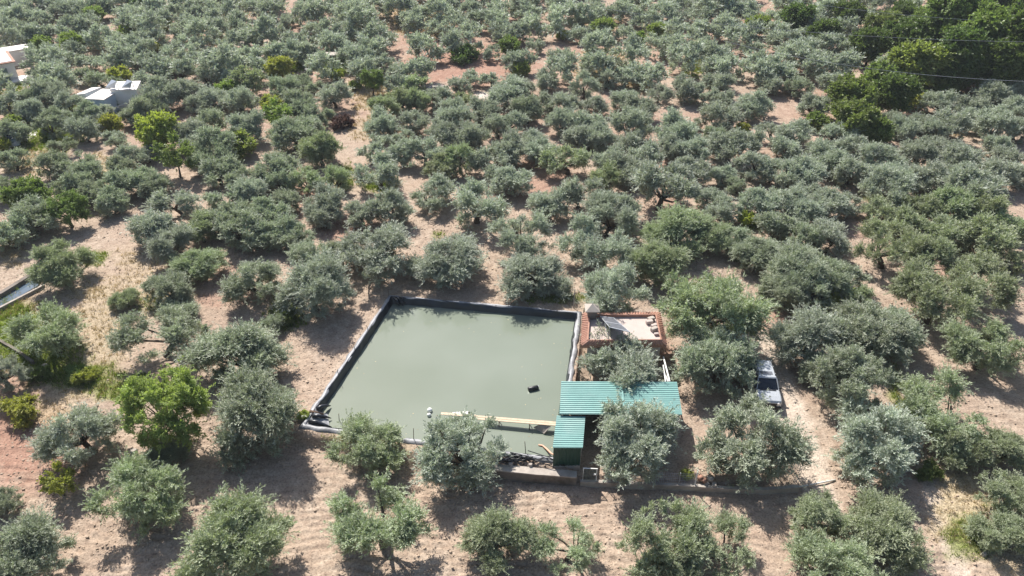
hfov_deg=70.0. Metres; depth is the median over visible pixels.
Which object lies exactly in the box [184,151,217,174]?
olive tree
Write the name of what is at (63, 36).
broadleaf tree
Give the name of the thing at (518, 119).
olive tree
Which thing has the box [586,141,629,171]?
olive tree
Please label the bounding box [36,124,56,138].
shrub
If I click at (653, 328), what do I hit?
roof block
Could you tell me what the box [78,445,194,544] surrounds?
olive tree
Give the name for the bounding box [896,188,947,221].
olive tree
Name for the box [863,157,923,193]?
olive tree
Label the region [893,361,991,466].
olive tree
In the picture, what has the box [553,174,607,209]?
olive tree
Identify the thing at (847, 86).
broadleaf tree
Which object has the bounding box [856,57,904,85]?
broadleaf tree
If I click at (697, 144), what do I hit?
olive tree
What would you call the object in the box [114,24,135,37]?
shrub
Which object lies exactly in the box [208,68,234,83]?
olive tree
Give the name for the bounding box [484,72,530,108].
olive tree
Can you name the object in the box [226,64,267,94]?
olive tree
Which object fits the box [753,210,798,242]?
olive tree
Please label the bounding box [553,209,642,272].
olive tree
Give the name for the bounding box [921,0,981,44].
tall tree
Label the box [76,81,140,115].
white sheds
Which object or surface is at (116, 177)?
olive tree
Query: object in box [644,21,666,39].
broadleaf tree
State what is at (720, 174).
olive tree
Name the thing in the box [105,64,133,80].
shrub
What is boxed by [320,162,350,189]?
olive tree
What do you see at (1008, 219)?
olive tree
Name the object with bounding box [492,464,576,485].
retaining wall
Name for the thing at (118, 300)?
olive tree
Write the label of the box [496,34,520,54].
broadleaf tree
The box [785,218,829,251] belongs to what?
olive tree
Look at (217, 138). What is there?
olive tree
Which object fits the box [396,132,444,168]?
olive tree
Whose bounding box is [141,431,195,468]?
olive tree
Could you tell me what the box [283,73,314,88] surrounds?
olive tree
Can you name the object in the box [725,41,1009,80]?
power line
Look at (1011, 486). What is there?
olive tree
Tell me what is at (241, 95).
olive tree
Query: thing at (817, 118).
shrub
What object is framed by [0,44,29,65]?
outhouse
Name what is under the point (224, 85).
shrub
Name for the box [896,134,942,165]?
olive tree
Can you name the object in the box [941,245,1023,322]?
olive tree
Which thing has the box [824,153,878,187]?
olive tree
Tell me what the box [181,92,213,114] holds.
olive tree
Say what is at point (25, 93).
olive tree
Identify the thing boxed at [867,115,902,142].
fig tree
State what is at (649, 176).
olive tree
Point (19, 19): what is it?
olive wood
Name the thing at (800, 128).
olive tree
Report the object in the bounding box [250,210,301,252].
olive tree
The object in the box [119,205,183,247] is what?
olive tree
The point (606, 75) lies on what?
olive tree
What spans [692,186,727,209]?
olive tree
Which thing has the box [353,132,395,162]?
olive tree
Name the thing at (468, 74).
olive tree
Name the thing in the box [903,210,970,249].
olive tree
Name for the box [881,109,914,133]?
olive tree
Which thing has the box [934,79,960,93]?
shrub
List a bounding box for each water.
[0,281,37,305]
[315,304,573,455]
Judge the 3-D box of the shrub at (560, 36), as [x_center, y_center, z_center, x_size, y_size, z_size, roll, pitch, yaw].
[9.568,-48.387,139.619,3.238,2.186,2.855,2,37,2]
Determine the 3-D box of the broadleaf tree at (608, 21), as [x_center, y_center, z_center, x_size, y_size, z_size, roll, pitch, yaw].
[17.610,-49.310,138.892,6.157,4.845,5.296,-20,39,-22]
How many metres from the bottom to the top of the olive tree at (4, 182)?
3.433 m
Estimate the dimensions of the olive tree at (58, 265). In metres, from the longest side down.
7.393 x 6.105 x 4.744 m
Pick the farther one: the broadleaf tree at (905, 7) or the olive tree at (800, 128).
the broadleaf tree at (905, 7)
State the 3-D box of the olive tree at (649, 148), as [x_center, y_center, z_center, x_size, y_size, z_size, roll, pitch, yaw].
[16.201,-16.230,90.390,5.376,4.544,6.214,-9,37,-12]
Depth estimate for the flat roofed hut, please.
60.51 m
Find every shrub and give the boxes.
[0,114,23,124]
[0,136,13,151]
[0,391,40,432]
[23,113,39,123]
[25,34,52,48]
[27,363,53,383]
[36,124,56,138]
[36,459,79,496]
[63,363,88,381]
[68,365,99,386]
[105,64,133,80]
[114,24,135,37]
[131,372,147,380]
[147,41,160,51]
[155,18,171,30]
[171,71,187,79]
[213,79,239,93]
[258,93,282,113]
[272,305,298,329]
[296,408,309,419]
[328,113,355,130]
[329,67,344,79]
[347,80,361,90]
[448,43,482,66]
[507,60,530,76]
[555,29,567,39]
[628,30,649,43]
[679,467,694,480]
[735,122,751,131]
[737,209,756,226]
[804,109,831,130]
[823,283,854,303]
[908,92,926,111]
[914,456,944,482]
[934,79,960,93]
[966,523,1010,552]
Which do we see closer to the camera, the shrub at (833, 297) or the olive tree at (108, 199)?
the shrub at (833, 297)
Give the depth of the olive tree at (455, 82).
113.11 m
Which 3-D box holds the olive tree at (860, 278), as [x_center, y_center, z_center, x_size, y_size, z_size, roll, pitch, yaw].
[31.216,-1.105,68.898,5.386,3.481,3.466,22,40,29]
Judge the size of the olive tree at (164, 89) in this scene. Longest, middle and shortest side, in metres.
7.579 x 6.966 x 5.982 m
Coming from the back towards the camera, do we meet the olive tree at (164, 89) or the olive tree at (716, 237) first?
the olive tree at (164, 89)
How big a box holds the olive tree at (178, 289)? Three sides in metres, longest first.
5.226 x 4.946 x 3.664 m
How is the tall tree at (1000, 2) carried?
on the ground at (302, 492)
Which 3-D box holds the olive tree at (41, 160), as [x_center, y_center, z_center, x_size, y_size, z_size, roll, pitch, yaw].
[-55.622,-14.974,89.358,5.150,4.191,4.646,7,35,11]
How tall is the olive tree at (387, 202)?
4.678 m
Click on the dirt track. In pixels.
(792, 404)
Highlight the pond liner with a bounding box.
[299,295,581,462]
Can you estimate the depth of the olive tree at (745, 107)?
104.54 m
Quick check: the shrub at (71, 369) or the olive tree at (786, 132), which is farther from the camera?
the olive tree at (786, 132)
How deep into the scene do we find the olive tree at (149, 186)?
84.45 m
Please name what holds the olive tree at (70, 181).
on the ground at (302, 492)
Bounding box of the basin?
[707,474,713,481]
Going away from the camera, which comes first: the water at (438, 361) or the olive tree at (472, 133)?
the water at (438, 361)
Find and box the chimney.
[584,304,599,319]
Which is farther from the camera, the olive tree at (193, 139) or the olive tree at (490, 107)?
the olive tree at (490, 107)
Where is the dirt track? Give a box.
[742,333,970,575]
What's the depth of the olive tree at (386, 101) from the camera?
104.42 m
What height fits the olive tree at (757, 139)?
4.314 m
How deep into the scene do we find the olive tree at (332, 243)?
72.37 m
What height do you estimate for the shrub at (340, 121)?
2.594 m
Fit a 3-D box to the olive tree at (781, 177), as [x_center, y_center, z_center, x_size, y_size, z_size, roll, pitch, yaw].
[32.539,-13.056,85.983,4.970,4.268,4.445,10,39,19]
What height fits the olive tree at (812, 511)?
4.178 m
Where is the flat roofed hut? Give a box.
[580,311,666,367]
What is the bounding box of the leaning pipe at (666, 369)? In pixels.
[663,356,670,381]
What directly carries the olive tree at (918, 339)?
on the ground at (302, 492)
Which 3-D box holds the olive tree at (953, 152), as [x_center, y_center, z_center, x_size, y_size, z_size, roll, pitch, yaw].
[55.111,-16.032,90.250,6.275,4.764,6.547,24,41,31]
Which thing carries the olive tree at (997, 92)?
on the ground at (302, 492)
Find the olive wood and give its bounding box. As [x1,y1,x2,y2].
[0,0,927,93]
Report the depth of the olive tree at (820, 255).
70.06 m
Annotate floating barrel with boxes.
[528,385,538,391]
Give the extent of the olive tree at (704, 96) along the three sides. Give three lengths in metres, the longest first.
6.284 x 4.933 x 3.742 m
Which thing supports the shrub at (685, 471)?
on the ground at (302, 492)
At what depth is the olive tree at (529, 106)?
102.87 m
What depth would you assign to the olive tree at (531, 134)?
95.10 m
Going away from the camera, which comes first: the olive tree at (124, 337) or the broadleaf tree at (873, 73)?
the olive tree at (124, 337)
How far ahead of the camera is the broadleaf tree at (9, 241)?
75.75 m
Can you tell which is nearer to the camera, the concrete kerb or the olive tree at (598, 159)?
the concrete kerb
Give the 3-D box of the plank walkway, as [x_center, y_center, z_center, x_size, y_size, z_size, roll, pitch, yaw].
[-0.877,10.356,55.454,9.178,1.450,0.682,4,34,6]
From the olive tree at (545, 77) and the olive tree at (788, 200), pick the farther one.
the olive tree at (545, 77)
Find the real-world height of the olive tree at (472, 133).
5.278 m
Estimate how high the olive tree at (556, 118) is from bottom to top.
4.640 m
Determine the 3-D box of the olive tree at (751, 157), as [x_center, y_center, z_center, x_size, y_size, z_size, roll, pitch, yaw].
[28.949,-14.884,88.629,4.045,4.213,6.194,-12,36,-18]
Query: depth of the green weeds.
65.93 m
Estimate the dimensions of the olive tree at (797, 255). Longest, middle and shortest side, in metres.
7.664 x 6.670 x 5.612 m
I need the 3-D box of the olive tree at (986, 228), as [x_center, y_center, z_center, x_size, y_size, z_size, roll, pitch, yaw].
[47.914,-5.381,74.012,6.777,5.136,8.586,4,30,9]
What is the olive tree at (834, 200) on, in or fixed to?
on the ground at (302, 492)
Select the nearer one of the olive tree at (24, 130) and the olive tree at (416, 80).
the olive tree at (24, 130)
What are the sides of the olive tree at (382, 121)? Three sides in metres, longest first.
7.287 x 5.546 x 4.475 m
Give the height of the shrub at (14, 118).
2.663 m
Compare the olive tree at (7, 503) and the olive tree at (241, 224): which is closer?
the olive tree at (7, 503)
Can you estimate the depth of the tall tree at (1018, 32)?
109.48 m
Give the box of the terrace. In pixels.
[11,75,31,85]
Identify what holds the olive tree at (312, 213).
on the ground at (302, 492)
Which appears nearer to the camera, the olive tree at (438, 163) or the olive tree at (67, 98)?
the olive tree at (438, 163)
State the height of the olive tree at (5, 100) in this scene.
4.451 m
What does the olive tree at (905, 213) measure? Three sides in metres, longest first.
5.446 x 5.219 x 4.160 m
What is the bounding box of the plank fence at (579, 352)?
[575,308,584,380]
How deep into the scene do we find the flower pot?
50.63 m
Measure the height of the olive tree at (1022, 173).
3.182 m
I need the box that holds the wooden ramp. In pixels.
[534,425,550,433]
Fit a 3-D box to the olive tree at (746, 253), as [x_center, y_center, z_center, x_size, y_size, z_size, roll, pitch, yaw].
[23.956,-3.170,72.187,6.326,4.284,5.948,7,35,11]
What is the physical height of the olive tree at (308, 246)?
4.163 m
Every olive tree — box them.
[0,89,19,118]
[0,116,33,145]
[0,145,32,170]
[0,175,15,200]
[0,211,33,252]
[0,296,90,359]
[0,353,33,392]
[0,485,25,516]
[0,502,78,575]
[2,192,63,240]
[10,97,46,122]
[15,83,48,104]
[17,236,100,293]
[21,400,123,470]
[27,77,74,107]
[29,147,73,181]
[31,105,68,139]
[40,135,78,154]
[47,149,97,175]
[48,90,85,115]
[49,108,78,124]
[49,169,98,196]
[60,114,105,142]
[67,157,107,182]
[68,98,109,123]
[71,66,91,84]
[75,178,103,204]
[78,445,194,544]
[79,70,124,88]
[84,103,117,125]
[93,182,134,219]
[95,166,133,196]
[99,129,129,149]
[103,153,138,172]
[103,302,217,364]
[104,285,141,310]
[105,142,152,165]
[117,98,154,128]
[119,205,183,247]
[120,163,169,197]
[123,88,171,113]
[130,68,169,86]
[132,144,163,162]
[134,171,174,202]
[136,74,184,109]
[136,268,196,309]
[138,188,202,218]
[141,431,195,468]
[142,219,198,263]
[154,299,201,325]
[164,481,300,575]
[165,246,230,283]
[167,77,206,106]
[170,316,297,393]
[172,116,204,145]
[175,131,213,158]
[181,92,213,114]
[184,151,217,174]
[187,209,219,246]
[189,206,219,236]
[191,106,228,128]
[191,124,238,158]
[193,84,228,112]
[195,67,219,84]
[195,151,247,191]
[199,183,244,210]
[203,356,306,477]
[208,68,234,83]
[208,196,250,234]
[210,204,267,252]
[216,84,259,112]
[216,256,284,306]
[218,85,260,113]
[219,161,267,191]
[224,106,265,142]
[225,173,269,203]
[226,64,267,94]
[245,193,297,220]
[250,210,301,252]
[253,149,302,183]
[259,307,284,332]
[261,114,319,152]
[261,164,297,191]
[262,73,302,101]
[270,186,302,213]
[270,220,315,252]
[271,246,355,321]
[279,87,321,115]
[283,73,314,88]
[283,96,322,119]
[283,164,328,194]
[285,232,342,266]
[292,129,348,168]
[293,112,326,131]
[299,177,346,214]
[299,203,345,230]
[302,80,324,94]
[315,78,354,110]
[316,107,336,125]
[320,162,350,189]
[320,407,412,485]
[321,467,438,559]
[322,238,355,267]
[331,219,416,287]
[341,199,380,229]
[347,146,406,189]
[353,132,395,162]
[360,104,400,138]
[364,186,417,225]
[365,93,402,119]
[379,72,410,91]
[384,126,417,146]
[385,86,418,114]
[385,136,413,166]
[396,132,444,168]
[398,85,433,112]
[398,108,431,133]
[399,71,431,91]
[400,231,489,292]
[403,406,510,499]
[408,171,456,216]
[421,84,454,110]
[421,117,457,149]
[422,152,463,178]
[429,102,477,128]
[437,95,469,109]
[440,141,477,174]
[444,74,473,92]
[447,174,512,233]
[451,117,495,150]
[453,90,471,105]
[453,501,542,575]
[459,67,483,87]
[464,146,512,179]
[467,94,504,122]
[471,102,486,123]
[479,72,501,86]
[480,162,510,189]
[482,112,512,137]
[482,126,528,166]
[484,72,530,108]
[484,207,555,256]
[487,164,538,195]
[494,249,579,305]
[501,109,531,131]
[506,93,546,123]
[520,77,538,97]
[520,126,551,157]
[521,136,561,166]
[525,184,572,222]
[529,514,605,575]
[534,66,559,93]
[535,139,594,174]
[537,90,553,113]
[540,104,575,138]
[548,91,582,111]
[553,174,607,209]
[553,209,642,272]
[557,121,598,148]
[565,108,610,126]
[567,68,603,99]
[573,183,643,237]
[574,318,665,394]
[577,93,609,115]
[578,259,652,324]
[581,121,617,152]
[585,158,623,191]
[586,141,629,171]
[589,389,686,490]
[595,65,621,89]
[604,88,640,110]
[606,104,654,138]
[606,189,643,221]
[608,149,646,188]
[613,127,646,155]
[614,493,717,575]
[623,90,661,118]
[623,138,666,165]
[625,235,693,287]
[627,158,705,210]
[635,201,712,268]
[645,83,675,102]
[650,106,704,143]
[651,264,780,349]
[657,132,683,160]
[658,553,708,575]
[663,152,713,187]
[667,318,764,400]
[669,71,702,104]
[669,133,711,163]
[686,213,735,254]
[689,82,719,106]
[691,117,706,129]
[691,388,819,494]
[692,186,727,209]
[697,98,747,130]
[697,504,757,575]
[699,71,740,91]
[701,124,727,143]
[702,126,754,164]
[703,193,742,222]
[706,162,739,187]
[709,88,734,106]
[722,234,783,272]
[723,175,747,193]
[727,225,755,243]
[728,150,774,180]
[732,100,755,121]
[732,185,783,216]
[735,86,776,119]
[739,126,767,154]
[749,153,785,182]
[751,120,796,150]
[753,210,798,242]
[753,237,831,307]
[753,270,814,311]
[754,71,785,95]
[755,184,807,214]
[763,300,854,389]
[770,133,804,159]
[771,156,803,188]
[773,117,816,147]
[775,262,858,313]
[781,524,887,575]
[783,75,816,98]
[784,152,829,188]
[784,193,829,223]
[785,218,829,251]
[786,178,821,197]
[787,484,855,548]
[795,90,831,117]
[795,346,850,395]
[800,243,830,263]
[800,341,907,417]
[803,135,838,159]
[804,185,859,221]
[805,137,850,174]
[808,215,852,257]
[814,70,842,93]
[815,121,865,142]
[815,257,845,287]
[817,292,919,372]
[820,394,937,493]
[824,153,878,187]
[829,258,873,290]
[832,134,877,160]
[835,283,876,304]
[840,190,869,216]
[841,481,937,575]
[848,210,939,268]
[855,140,910,166]
[855,301,929,358]
[856,162,916,206]
[859,192,898,222]
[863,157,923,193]
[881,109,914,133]
[881,255,990,328]
[883,201,929,237]
[890,113,925,140]
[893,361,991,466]
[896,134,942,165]
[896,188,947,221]
[896,233,960,276]
[902,156,946,194]
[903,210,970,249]
[907,111,937,133]
[912,87,959,114]
[920,118,953,139]
[922,105,978,141]
[926,135,949,149]
[929,182,980,221]
[930,163,961,191]
[933,313,1023,379]
[934,422,997,474]
[936,160,1014,216]
[937,137,989,168]
[940,221,979,253]
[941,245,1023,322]
[946,160,982,183]
[951,93,992,113]
[952,211,1023,262]
[953,104,986,132]
[961,507,1023,558]
[963,423,1023,472]
[967,185,1011,219]
[968,102,1023,137]
[969,77,1018,105]
[970,156,1023,190]
[971,466,1023,515]
[979,133,1016,156]
[987,208,1023,242]
[990,144,1023,163]
[999,248,1023,276]
[1001,94,1023,118]
[1004,116,1023,143]
[1005,79,1023,96]
[1010,160,1023,188]
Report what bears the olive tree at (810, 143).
on the ground at (302, 492)
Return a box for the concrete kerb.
[0,339,34,364]
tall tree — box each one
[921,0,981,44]
[934,24,992,88]
[947,0,1020,77]
[971,35,1023,93]
[980,0,1011,5]
[994,0,1023,76]
[998,0,1023,9]
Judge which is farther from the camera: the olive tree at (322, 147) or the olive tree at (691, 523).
the olive tree at (322, 147)
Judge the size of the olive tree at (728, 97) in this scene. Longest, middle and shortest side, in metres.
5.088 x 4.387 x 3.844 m
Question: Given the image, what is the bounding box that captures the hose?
[538,444,552,454]
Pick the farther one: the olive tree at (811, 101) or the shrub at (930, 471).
the olive tree at (811, 101)
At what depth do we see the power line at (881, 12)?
118.01 m
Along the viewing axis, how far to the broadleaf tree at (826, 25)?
130.57 m
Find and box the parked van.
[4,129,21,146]
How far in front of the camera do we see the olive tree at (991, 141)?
94.25 m
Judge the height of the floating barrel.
0.400 m
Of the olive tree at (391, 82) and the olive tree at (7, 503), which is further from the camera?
the olive tree at (391, 82)
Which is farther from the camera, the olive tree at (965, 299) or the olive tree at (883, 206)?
the olive tree at (883, 206)
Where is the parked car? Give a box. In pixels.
[751,360,781,408]
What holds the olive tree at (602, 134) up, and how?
on the ground at (302, 492)
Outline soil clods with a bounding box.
[0,205,1023,575]
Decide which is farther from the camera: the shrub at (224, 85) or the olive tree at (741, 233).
the shrub at (224, 85)
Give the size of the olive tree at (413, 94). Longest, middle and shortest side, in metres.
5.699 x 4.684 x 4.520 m
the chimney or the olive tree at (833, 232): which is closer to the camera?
the chimney
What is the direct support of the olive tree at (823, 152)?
on the ground at (302, 492)
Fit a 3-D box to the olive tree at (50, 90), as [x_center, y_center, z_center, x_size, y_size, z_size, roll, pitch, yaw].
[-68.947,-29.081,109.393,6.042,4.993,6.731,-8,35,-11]
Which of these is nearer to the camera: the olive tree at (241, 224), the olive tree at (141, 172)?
the olive tree at (241, 224)
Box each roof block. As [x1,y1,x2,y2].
[645,319,652,324]
[650,326,657,331]
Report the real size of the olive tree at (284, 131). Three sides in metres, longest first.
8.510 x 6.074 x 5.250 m
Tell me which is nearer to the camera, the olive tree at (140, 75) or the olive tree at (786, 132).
the olive tree at (786, 132)
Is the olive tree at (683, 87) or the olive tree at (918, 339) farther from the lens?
the olive tree at (683, 87)
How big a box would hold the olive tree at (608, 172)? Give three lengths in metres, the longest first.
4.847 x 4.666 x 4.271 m
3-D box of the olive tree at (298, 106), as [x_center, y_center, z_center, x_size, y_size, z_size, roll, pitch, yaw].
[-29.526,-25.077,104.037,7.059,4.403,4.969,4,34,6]
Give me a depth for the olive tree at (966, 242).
73.94 m
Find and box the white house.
[0,51,18,81]
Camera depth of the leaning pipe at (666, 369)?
57.37 m
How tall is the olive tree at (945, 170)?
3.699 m
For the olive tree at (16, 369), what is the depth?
57.95 m
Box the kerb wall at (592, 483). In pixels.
[580,479,799,494]
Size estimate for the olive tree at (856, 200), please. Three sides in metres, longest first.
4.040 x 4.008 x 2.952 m
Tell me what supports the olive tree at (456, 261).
on the ground at (302, 492)
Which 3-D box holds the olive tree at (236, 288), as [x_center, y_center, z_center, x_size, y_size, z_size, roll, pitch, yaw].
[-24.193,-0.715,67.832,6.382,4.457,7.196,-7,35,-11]
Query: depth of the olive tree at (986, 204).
77.95 m
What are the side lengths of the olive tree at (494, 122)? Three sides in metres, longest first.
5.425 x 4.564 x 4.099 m
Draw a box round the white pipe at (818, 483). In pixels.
[799,479,835,486]
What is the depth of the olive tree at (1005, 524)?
45.93 m
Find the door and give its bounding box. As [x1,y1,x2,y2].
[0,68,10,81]
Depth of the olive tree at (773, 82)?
114.08 m
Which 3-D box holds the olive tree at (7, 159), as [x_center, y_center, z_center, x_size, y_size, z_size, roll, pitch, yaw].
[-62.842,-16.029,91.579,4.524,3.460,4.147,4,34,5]
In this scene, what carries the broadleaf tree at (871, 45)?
on the ground at (302, 492)
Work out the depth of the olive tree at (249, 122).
97.78 m
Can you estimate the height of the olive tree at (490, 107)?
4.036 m
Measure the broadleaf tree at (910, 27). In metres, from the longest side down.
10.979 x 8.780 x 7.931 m
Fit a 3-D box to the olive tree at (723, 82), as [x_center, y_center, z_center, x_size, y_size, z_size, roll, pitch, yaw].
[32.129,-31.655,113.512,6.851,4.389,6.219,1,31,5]
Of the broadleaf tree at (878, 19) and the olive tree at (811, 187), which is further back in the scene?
the broadleaf tree at (878, 19)
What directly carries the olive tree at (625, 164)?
on the ground at (302, 492)
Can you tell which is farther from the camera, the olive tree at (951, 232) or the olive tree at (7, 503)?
the olive tree at (951, 232)
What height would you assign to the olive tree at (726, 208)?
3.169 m
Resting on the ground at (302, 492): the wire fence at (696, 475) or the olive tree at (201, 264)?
the olive tree at (201, 264)
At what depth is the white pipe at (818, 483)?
51.14 m
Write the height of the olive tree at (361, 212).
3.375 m
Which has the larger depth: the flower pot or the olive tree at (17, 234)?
the olive tree at (17, 234)
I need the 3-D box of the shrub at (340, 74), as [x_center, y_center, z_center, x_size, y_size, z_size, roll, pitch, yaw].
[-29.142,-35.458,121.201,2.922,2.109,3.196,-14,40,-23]
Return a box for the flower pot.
[697,474,703,480]
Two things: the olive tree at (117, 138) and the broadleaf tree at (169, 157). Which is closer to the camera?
the broadleaf tree at (169, 157)
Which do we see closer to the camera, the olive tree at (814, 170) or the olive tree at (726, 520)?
the olive tree at (726, 520)
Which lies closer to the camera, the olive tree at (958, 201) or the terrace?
the olive tree at (958, 201)
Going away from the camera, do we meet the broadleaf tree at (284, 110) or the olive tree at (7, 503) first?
the olive tree at (7, 503)
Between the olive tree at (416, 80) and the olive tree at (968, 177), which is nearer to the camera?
the olive tree at (968, 177)
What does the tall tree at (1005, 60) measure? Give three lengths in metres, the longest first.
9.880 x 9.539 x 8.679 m
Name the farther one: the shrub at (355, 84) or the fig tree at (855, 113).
the shrub at (355, 84)
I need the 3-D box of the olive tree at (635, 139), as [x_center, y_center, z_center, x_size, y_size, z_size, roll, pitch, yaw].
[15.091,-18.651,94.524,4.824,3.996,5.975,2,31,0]
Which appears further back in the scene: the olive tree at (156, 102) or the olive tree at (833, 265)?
the olive tree at (156, 102)
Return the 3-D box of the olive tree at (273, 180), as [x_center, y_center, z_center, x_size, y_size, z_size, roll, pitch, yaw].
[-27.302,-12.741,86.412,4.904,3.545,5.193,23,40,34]
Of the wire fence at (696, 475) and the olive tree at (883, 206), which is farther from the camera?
the olive tree at (883, 206)
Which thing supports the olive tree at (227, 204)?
on the ground at (302, 492)
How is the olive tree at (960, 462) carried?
on the ground at (302, 492)
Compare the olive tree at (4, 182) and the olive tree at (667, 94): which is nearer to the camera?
the olive tree at (4, 182)
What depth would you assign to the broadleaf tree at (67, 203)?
78.27 m
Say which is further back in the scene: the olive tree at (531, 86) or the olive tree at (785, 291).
the olive tree at (531, 86)
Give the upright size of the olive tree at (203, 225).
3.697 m
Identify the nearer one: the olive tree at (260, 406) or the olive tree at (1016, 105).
the olive tree at (260, 406)
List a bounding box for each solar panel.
[105,79,118,88]
[121,79,134,88]
[600,316,629,340]
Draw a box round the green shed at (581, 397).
[552,381,681,469]
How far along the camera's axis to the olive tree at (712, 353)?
57.00 m
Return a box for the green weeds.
[0,33,1013,560]
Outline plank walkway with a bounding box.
[441,412,555,429]
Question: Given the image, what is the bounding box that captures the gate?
[582,468,597,480]
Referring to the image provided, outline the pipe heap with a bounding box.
[489,450,564,467]
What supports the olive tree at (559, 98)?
on the ground at (302, 492)
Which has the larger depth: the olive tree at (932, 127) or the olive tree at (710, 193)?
the olive tree at (932, 127)
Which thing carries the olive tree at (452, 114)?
on the ground at (302, 492)
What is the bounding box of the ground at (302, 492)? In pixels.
[0,0,1023,575]
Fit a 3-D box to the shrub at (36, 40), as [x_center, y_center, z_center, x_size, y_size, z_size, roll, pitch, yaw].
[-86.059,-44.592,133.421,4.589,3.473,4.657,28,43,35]
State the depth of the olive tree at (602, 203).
76.04 m
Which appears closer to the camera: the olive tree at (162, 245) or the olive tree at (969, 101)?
the olive tree at (162, 245)
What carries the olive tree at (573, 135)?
on the ground at (302, 492)
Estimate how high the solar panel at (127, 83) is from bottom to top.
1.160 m
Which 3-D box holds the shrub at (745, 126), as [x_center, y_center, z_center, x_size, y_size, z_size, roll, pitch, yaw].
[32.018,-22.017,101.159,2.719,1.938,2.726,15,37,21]
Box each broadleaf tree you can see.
[0,173,59,207]
[0,223,12,246]
[40,188,93,227]
[56,30,84,49]
[81,5,107,23]
[96,111,124,131]
[111,355,224,458]
[125,0,150,9]
[133,109,180,146]
[150,130,198,177]
[225,128,257,160]
[260,95,293,124]
[263,55,295,77]
[356,66,384,95]
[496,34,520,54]
[586,16,618,35]
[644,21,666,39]
[743,14,772,34]
[777,0,818,29]
[805,17,845,46]
[822,71,878,110]
[829,0,869,33]
[844,23,897,66]
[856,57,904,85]
[861,9,902,29]
[870,70,927,112]
[881,14,935,51]
[881,37,958,85]
[888,0,923,17]
[909,5,929,17]
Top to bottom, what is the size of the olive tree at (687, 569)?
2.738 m
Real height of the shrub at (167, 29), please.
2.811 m
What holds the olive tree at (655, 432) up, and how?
on the ground at (302, 492)
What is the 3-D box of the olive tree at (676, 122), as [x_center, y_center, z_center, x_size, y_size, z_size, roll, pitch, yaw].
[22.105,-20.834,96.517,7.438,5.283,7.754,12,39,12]
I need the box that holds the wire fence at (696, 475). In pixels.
[605,470,698,484]
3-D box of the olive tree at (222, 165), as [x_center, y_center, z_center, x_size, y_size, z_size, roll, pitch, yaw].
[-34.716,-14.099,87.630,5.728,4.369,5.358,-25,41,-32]
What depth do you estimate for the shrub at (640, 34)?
134.98 m
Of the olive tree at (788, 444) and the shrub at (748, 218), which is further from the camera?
the shrub at (748, 218)
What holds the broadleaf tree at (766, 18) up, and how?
on the ground at (302, 492)
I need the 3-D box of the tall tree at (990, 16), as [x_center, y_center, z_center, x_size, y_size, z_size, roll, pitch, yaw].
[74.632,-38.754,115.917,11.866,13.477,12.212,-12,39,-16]
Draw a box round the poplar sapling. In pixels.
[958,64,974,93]
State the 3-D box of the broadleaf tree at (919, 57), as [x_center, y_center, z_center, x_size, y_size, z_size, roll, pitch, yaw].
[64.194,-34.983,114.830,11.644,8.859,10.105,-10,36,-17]
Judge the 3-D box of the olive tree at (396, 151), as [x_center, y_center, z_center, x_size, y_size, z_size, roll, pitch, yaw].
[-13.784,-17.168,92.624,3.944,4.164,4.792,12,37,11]
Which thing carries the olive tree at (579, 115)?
on the ground at (302, 492)
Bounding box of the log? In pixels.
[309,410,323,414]
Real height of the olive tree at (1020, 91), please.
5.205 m
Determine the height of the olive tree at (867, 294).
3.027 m
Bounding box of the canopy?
[324,52,343,64]
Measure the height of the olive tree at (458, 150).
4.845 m
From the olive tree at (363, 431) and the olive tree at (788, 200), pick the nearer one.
the olive tree at (363, 431)
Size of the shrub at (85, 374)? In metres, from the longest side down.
2.630 x 1.864 x 1.486 m
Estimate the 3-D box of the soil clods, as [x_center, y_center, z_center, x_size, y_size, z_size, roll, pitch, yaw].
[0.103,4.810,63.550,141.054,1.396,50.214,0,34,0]
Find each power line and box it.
[602,8,1012,41]
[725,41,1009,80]
[792,0,1005,21]
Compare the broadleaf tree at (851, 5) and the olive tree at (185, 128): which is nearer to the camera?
the olive tree at (185, 128)
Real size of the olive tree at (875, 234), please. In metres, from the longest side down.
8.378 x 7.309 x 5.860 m
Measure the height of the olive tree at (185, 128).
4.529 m
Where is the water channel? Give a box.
[0,275,44,310]
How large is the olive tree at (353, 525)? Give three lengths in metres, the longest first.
7.652 x 7.034 x 4.684 m
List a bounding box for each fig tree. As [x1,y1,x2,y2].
[823,95,886,139]
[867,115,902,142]
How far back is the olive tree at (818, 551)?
43.55 m
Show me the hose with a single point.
(548, 450)
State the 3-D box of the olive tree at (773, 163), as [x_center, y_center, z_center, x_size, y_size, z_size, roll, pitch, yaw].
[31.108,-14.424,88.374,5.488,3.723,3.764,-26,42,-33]
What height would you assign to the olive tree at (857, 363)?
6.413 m
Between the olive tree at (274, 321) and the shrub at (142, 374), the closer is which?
the shrub at (142, 374)
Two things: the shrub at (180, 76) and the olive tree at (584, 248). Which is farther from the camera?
the shrub at (180, 76)
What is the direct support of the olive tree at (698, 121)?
on the ground at (302, 492)
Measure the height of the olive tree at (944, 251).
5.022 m
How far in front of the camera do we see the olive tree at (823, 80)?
114.14 m

